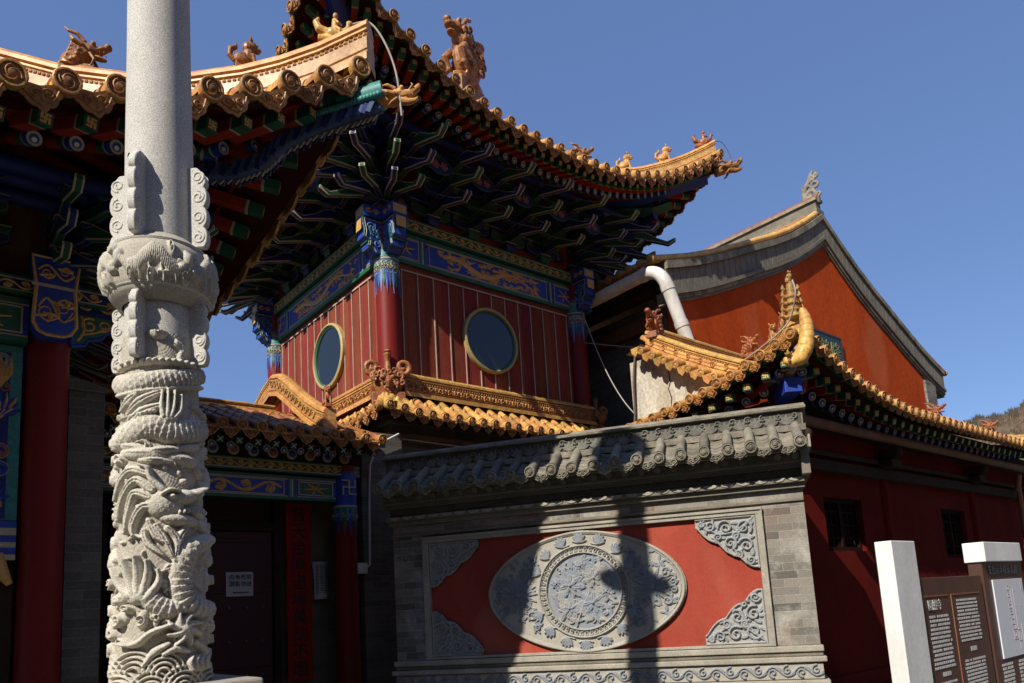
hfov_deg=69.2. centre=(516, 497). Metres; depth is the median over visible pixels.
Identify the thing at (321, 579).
torn notice
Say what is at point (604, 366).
cable
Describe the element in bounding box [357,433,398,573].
cable conduit
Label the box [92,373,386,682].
side gate
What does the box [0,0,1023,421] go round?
sky
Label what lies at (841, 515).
window
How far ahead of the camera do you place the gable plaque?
20.36 m
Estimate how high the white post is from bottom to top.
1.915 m
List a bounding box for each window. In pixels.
[313,323,345,389]
[462,308,517,374]
[823,497,862,550]
[941,509,964,557]
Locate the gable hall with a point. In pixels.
(728, 290)
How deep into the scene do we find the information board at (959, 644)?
5.77 m
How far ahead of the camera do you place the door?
11.02 m
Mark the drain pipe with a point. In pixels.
(661, 278)
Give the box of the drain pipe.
[590,266,694,339]
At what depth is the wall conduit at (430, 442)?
13.22 m
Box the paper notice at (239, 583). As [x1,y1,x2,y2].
[226,572,252,596]
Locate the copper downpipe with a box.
[1014,475,1023,546]
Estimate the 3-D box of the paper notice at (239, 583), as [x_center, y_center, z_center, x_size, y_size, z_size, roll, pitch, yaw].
[-4.119,1.279,11.024,0.400,0.360,0.019,4,-11,-40]
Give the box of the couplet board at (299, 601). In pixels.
[285,502,312,682]
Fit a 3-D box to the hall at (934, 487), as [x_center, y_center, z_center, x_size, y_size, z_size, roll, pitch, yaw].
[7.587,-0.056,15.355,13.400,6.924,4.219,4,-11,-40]
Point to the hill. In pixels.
(1006, 427)
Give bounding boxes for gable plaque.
[814,328,843,361]
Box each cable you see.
[353,21,402,116]
[582,311,633,412]
[586,342,634,347]
[632,356,635,421]
[744,279,795,359]
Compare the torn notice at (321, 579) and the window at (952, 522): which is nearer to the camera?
the torn notice at (321, 579)
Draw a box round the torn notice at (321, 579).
[312,562,329,598]
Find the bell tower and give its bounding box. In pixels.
[219,0,741,682]
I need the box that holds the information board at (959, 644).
[919,575,995,682]
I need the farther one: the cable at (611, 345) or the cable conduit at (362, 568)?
the cable at (611, 345)
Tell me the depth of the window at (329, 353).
15.18 m
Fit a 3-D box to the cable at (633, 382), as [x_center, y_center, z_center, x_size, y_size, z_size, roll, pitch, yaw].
[2.160,-1.835,13.722,0.231,1.606,0.062,-9,-10,35]
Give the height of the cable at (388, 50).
1.187 m
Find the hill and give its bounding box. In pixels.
[957,405,1023,459]
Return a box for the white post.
[874,541,933,682]
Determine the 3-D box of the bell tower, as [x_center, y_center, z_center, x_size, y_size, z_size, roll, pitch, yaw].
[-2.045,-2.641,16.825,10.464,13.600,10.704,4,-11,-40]
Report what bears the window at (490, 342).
in the bell tower
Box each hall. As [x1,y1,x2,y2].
[0,13,419,682]
[585,170,947,426]
[626,270,1023,682]
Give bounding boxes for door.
[206,531,272,682]
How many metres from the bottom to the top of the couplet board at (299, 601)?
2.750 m
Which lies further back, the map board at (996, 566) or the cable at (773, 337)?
the cable at (773, 337)
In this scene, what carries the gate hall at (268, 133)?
on the paved ground
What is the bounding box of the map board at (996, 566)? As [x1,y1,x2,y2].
[962,542,1023,682]
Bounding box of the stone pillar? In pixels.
[97,0,262,682]
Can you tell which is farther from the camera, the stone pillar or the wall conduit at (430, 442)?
the wall conduit at (430, 442)
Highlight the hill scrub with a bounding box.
[963,399,1023,444]
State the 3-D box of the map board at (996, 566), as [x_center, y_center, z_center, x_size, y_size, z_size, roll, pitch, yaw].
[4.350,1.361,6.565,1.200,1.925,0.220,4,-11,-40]
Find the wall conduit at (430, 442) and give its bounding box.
[402,438,458,446]
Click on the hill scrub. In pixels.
(993, 417)
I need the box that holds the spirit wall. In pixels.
[373,402,830,682]
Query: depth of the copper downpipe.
17.00 m
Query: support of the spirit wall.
on the paved ground

